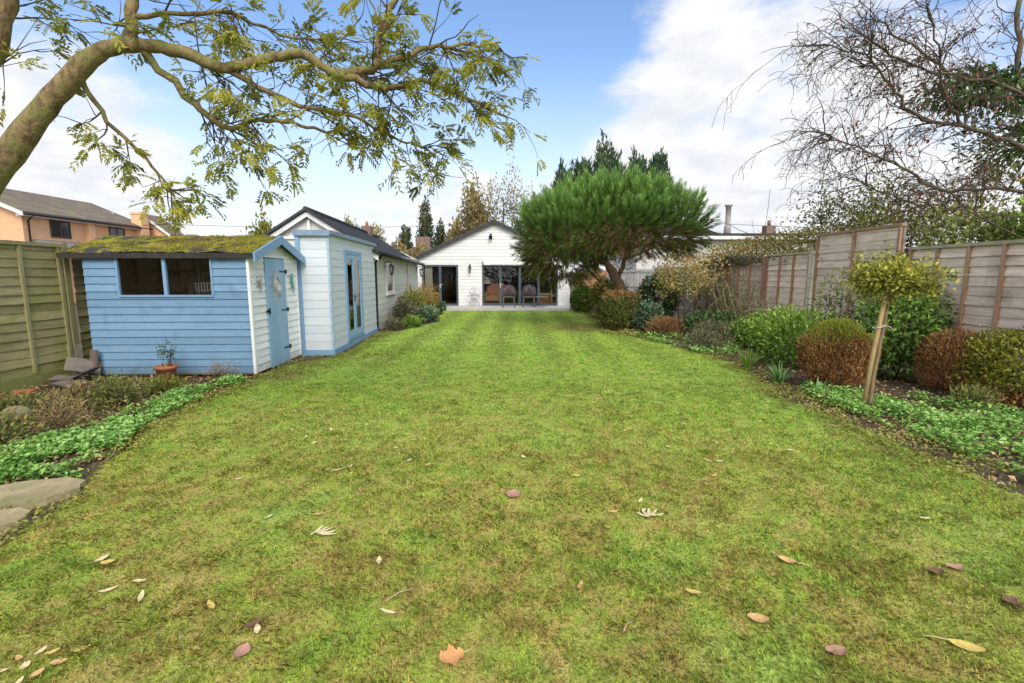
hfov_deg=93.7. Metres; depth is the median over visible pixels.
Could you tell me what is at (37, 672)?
fallen leaf
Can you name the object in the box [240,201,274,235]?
yellow tree
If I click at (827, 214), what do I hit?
tall shrub
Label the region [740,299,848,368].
leafy shrub
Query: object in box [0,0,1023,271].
sky
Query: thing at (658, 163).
cypress tree
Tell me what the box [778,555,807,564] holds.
fallen leaf
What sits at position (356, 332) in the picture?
french door
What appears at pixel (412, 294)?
border plant
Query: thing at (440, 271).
french door
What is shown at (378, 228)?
round tree
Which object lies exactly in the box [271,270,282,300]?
sun ornament
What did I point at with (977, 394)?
lavender bush
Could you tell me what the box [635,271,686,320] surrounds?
dark shrub
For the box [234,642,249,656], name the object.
fallen leaf
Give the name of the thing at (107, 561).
fallen leaf
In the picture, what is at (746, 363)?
strap leaved plant
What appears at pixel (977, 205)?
tall shrub
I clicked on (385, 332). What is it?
edge weeds
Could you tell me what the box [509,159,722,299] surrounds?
pine tree
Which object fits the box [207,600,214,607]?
fallen leaf
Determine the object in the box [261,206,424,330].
annexe
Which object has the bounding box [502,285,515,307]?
patio chair
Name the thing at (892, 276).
standard tree
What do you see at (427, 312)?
border plant
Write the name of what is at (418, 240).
brick house
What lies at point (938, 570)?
fallen leaf
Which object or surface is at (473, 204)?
autumn tree
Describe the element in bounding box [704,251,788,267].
ivy clump
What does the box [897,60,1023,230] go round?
evergreen tree
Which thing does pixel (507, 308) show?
patio
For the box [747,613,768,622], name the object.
fallen leaf
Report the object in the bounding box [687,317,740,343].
heather clump
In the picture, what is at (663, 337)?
ground cover
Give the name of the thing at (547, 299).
cabinet
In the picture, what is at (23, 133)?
overhanging tree
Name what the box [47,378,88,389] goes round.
roof slate
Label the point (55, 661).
fallen leaf
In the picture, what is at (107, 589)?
fallen leaf
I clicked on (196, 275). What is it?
timber offcuts
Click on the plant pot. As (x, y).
(165, 369)
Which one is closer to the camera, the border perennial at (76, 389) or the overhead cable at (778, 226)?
the border perennial at (76, 389)
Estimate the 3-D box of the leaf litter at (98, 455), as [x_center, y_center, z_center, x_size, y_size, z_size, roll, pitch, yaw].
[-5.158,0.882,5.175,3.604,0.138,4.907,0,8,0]
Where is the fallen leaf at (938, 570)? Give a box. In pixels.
[928,567,943,573]
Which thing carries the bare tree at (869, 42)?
on the ground at (798, 385)
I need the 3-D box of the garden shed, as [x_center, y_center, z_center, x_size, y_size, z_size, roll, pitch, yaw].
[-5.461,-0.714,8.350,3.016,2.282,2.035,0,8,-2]
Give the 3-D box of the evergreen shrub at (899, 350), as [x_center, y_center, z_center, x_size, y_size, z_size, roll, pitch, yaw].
[6.000,-0.248,7.362,1.452,1.774,1.296,0,8,0]
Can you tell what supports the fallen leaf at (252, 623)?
on the lawn at (186, 525)
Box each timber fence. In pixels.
[0,240,92,393]
[575,268,607,308]
[655,267,699,319]
[697,257,766,327]
[763,251,814,341]
[900,239,1023,391]
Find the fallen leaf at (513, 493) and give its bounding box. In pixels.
[506,489,519,496]
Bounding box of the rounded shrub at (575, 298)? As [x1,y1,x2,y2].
[569,284,596,312]
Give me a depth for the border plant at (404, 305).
15.19 m
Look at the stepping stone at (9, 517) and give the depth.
3.13 m
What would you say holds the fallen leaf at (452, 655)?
on the lawn at (186, 525)
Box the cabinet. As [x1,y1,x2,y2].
[540,293,555,302]
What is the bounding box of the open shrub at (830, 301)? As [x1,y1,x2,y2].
[806,266,878,360]
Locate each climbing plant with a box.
[687,264,761,325]
[740,290,773,324]
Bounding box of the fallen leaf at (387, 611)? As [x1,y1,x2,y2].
[381,608,395,613]
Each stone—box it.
[0,405,31,423]
[0,477,85,508]
[0,507,31,533]
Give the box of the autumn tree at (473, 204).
[443,171,493,242]
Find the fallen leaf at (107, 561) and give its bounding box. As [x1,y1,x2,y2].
[100,559,114,563]
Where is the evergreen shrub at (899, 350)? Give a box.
[853,277,957,382]
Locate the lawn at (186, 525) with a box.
[0,311,1023,682]
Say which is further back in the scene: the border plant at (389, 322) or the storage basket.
the border plant at (389, 322)
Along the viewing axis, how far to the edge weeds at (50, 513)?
4.57 m
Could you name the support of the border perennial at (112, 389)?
on the ground at (798, 385)
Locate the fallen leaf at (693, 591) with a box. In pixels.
[685,588,700,593]
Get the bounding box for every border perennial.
[0,388,47,410]
[0,403,46,447]
[28,386,94,431]
[55,377,102,399]
[80,368,156,406]
[139,373,195,393]
[200,357,241,381]
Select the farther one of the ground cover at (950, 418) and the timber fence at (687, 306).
the timber fence at (687, 306)
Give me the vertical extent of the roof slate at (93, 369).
0.217 m
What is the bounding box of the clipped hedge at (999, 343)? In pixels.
[940,324,1023,409]
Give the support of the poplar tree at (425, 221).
on the ground at (798, 385)
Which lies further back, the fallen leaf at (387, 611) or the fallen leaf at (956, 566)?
the fallen leaf at (956, 566)
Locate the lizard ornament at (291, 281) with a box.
[289,273,294,292]
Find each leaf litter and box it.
[0,374,263,509]
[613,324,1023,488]
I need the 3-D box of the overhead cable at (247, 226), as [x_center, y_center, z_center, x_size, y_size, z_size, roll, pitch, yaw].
[-11.149,-9.916,39.513,30.279,2.028,0.028,-4,9,-29]
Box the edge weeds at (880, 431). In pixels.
[699,349,1023,506]
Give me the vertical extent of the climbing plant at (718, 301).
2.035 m
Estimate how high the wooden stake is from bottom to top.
1.495 m
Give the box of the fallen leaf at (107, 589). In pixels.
[98,586,116,591]
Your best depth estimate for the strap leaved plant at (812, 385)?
6.49 m
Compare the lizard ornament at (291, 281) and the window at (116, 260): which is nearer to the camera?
the window at (116, 260)
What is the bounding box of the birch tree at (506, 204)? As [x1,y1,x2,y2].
[479,154,535,231]
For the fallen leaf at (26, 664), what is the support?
on the lawn at (186, 525)
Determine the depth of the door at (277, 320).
8.36 m
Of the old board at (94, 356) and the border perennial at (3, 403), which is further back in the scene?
the old board at (94, 356)
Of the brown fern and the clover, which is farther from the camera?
the brown fern
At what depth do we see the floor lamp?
23.65 m
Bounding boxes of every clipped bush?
[596,289,642,329]
[790,317,881,388]
[908,324,1002,393]
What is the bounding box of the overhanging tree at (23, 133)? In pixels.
[0,0,546,233]
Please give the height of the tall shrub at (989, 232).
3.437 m
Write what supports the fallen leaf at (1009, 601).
on the lawn at (186, 525)
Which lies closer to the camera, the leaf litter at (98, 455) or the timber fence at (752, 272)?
the leaf litter at (98, 455)
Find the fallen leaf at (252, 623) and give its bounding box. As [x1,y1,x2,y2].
[244,616,263,626]
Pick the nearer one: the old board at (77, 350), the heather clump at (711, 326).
the old board at (77, 350)
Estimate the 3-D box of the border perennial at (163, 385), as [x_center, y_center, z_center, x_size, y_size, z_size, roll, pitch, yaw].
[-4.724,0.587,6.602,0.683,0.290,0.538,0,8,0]
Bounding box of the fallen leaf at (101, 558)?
[94,554,108,561]
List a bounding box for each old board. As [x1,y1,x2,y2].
[73,343,80,374]
[89,350,97,379]
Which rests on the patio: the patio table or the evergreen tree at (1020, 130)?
the patio table
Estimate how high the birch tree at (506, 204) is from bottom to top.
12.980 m
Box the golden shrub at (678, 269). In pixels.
[652,247,730,321]
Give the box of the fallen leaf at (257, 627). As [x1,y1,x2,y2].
[254,624,260,632]
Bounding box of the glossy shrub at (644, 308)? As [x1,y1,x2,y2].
[628,298,664,331]
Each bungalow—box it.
[413,219,570,308]
[608,204,817,297]
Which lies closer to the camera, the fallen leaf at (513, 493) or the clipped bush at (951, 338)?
the fallen leaf at (513, 493)
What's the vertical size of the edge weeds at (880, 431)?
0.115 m
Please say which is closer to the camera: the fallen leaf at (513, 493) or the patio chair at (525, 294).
the fallen leaf at (513, 493)
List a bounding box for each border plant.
[383,317,406,330]
[391,295,418,325]
[397,284,426,312]
[400,313,424,328]
[415,304,440,322]
[417,279,439,306]
[432,301,446,313]
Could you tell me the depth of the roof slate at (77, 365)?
7.28 m
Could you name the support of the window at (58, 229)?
in the brick house at (29, 217)
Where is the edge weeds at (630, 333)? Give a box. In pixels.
[578,311,646,337]
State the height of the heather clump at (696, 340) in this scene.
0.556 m
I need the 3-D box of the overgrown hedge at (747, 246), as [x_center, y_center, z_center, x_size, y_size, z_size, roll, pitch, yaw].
[7.139,-1.805,14.239,3.326,2.890,9.634,0,8,0]
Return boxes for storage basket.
[195,283,211,294]
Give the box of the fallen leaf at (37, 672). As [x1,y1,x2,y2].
[29,667,44,676]
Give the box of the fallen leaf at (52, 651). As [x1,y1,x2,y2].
[44,648,59,653]
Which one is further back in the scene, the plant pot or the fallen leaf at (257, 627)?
the plant pot
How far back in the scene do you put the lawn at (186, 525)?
2.89 m
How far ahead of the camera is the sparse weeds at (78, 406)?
5.65 m
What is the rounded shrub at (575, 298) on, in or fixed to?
on the ground at (798, 385)
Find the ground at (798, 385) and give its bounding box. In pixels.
[0,281,1023,543]
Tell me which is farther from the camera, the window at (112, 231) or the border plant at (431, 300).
the window at (112, 231)
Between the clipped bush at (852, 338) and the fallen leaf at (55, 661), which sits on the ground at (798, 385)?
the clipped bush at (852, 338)
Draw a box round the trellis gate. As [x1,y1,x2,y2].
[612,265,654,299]
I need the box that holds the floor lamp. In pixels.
[484,277,491,302]
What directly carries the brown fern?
on the ground at (798, 385)
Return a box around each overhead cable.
[164,220,512,227]
[712,223,958,230]
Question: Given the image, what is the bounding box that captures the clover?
[17,372,1023,682]
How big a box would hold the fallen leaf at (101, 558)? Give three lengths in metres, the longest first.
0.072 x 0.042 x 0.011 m
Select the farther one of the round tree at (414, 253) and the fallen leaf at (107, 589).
the round tree at (414, 253)
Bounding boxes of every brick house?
[0,188,152,302]
[148,215,183,236]
[406,237,431,254]
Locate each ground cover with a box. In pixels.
[0,373,248,482]
[634,331,740,356]
[798,382,1023,477]
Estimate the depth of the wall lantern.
14.57 m
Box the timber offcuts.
[188,265,200,294]
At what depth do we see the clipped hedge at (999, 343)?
5.83 m
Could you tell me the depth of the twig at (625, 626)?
2.18 m
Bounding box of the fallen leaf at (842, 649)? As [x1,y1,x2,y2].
[825,645,845,654]
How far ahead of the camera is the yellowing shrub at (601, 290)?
17.82 m
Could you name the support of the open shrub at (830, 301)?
on the ground at (798, 385)
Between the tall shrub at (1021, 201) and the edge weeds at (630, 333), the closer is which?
the tall shrub at (1021, 201)
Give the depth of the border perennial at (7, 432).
4.55 m
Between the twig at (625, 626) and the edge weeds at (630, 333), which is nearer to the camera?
the twig at (625, 626)
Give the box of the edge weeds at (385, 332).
[248,330,393,378]
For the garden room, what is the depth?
9.60 m
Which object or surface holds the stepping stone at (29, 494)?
on the ground at (798, 385)
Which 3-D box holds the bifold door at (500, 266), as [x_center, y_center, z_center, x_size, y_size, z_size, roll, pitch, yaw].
[0.380,-2.670,22.844,3.600,1.900,0.132,0,8,0]
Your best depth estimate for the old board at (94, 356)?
7.42 m
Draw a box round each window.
[49,220,71,238]
[108,227,124,235]
[114,258,213,296]
[386,263,395,294]
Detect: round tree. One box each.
[344,214,386,241]
[390,236,427,266]
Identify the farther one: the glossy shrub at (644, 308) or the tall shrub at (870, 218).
the glossy shrub at (644, 308)
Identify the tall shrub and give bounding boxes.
[679,169,939,300]
[798,163,950,257]
[805,157,966,316]
[855,150,1023,261]
[907,201,1023,246]
[940,185,1023,239]
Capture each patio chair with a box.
[468,286,479,306]
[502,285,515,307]
[521,285,535,307]
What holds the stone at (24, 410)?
on the ground at (798, 385)
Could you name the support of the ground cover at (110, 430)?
on the ground at (798, 385)
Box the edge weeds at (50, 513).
[0,379,262,545]
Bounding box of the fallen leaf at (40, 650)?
[35,646,46,653]
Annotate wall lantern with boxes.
[384,261,393,274]
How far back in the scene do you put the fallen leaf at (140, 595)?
2.38 m
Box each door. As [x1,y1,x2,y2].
[263,258,291,367]
[343,250,363,341]
[422,265,458,305]
[482,265,557,304]
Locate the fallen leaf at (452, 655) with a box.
[439,643,473,665]
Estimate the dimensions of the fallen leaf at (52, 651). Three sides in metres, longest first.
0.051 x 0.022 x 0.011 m
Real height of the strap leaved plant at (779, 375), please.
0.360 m
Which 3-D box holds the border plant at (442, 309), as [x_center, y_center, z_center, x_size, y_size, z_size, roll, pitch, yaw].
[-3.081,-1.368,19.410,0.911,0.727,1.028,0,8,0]
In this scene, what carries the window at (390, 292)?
in the annexe
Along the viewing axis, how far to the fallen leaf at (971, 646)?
2.06 m
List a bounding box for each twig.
[385,588,414,601]
[623,620,633,631]
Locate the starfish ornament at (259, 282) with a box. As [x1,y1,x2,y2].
[255,274,263,290]
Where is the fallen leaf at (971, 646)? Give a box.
[922,635,985,651]
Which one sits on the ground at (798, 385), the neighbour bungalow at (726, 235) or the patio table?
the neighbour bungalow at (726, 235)
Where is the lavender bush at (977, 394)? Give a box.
[946,382,1004,410]
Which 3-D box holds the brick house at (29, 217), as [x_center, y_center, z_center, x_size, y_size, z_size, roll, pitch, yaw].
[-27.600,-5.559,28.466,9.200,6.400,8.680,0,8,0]
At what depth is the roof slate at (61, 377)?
7.09 m
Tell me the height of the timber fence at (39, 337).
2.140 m
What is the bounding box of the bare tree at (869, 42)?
[712,0,1023,246]
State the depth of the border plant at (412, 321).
14.60 m
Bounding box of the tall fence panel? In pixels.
[810,223,907,361]
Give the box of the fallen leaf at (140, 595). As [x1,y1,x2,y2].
[138,590,143,600]
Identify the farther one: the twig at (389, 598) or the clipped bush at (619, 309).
the clipped bush at (619, 309)
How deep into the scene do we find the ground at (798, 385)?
5.72 m
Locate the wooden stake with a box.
[861,289,892,406]
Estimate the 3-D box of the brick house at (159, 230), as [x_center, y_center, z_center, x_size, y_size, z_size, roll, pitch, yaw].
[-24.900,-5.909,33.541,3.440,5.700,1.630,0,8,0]
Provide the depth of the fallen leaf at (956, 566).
2.62 m
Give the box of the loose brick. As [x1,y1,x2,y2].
[13,389,36,394]
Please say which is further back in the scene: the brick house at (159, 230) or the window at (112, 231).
the brick house at (159, 230)
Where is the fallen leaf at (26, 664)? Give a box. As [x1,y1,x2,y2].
[19,660,30,668]
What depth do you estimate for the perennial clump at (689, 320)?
12.31 m
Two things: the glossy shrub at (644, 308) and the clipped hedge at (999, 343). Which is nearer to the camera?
the clipped hedge at (999, 343)
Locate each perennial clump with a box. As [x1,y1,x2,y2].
[676,306,747,336]
[724,309,807,350]
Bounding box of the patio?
[443,306,568,310]
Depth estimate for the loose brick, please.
6.47 m
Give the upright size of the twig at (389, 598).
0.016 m
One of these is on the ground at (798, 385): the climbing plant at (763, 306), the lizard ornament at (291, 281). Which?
the climbing plant at (763, 306)
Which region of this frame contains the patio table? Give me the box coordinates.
[534,296,547,306]
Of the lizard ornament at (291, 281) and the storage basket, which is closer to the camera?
the storage basket
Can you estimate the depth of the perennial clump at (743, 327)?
10.46 m
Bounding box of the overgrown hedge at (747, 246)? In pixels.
[697,222,851,306]
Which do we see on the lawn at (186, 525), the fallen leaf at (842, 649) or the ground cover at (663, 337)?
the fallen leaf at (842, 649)
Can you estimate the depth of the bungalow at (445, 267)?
22.77 m
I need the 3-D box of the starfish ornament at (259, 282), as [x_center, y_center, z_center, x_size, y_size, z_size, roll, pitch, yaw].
[-4.069,-0.934,7.744,0.022,0.305,0.287,0,8,-2]
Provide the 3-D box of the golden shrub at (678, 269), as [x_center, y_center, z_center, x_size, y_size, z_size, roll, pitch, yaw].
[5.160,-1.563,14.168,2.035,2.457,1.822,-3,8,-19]
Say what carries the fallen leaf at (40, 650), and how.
on the lawn at (186, 525)
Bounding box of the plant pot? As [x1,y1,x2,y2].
[153,339,178,380]
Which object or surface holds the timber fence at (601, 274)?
on the ground at (798, 385)
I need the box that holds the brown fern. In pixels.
[643,314,687,336]
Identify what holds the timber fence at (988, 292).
on the ground at (798, 385)
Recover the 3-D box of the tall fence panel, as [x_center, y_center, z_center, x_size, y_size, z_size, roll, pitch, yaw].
[6.465,-0.931,9.159,0.100,2.370,2.280,0,8,0]
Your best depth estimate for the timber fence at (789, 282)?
11.19 m
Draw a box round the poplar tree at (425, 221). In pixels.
[397,187,446,250]
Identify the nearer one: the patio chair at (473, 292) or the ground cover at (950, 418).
the ground cover at (950, 418)
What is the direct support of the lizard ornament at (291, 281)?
attached to the garden shed
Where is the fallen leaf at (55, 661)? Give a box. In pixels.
[49,658,67,664]
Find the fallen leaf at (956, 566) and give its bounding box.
[946,563,963,568]
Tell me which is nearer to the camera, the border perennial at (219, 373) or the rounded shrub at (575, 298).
the border perennial at (219, 373)
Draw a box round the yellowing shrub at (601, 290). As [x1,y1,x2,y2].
[588,275,627,314]
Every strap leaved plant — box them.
[735,345,764,370]
[757,361,795,383]
[797,376,830,393]
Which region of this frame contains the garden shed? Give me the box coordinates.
[55,234,304,375]
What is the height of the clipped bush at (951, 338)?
0.955 m
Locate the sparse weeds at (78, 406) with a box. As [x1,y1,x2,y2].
[0,373,217,458]
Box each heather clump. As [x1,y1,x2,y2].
[681,328,735,351]
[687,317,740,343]
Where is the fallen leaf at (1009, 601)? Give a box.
[1002,595,1022,604]
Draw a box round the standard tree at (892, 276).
[831,240,969,407]
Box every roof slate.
[46,374,84,381]
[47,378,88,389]
[63,357,101,375]
[69,365,102,379]
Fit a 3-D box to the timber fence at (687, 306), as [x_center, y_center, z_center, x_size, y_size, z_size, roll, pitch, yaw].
[6.211,-1.927,18.462,0.100,1.950,3.542,-1,8,-8]
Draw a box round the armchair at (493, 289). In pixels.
[485,283,504,302]
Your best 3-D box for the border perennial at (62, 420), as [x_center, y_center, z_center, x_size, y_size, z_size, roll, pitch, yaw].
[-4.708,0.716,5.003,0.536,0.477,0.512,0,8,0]
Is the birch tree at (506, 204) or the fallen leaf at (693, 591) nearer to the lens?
the fallen leaf at (693, 591)
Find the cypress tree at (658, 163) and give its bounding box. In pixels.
[550,128,675,270]
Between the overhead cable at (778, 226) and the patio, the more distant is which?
the overhead cable at (778, 226)
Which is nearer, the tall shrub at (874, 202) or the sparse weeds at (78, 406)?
the sparse weeds at (78, 406)
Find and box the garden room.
[292,230,377,355]

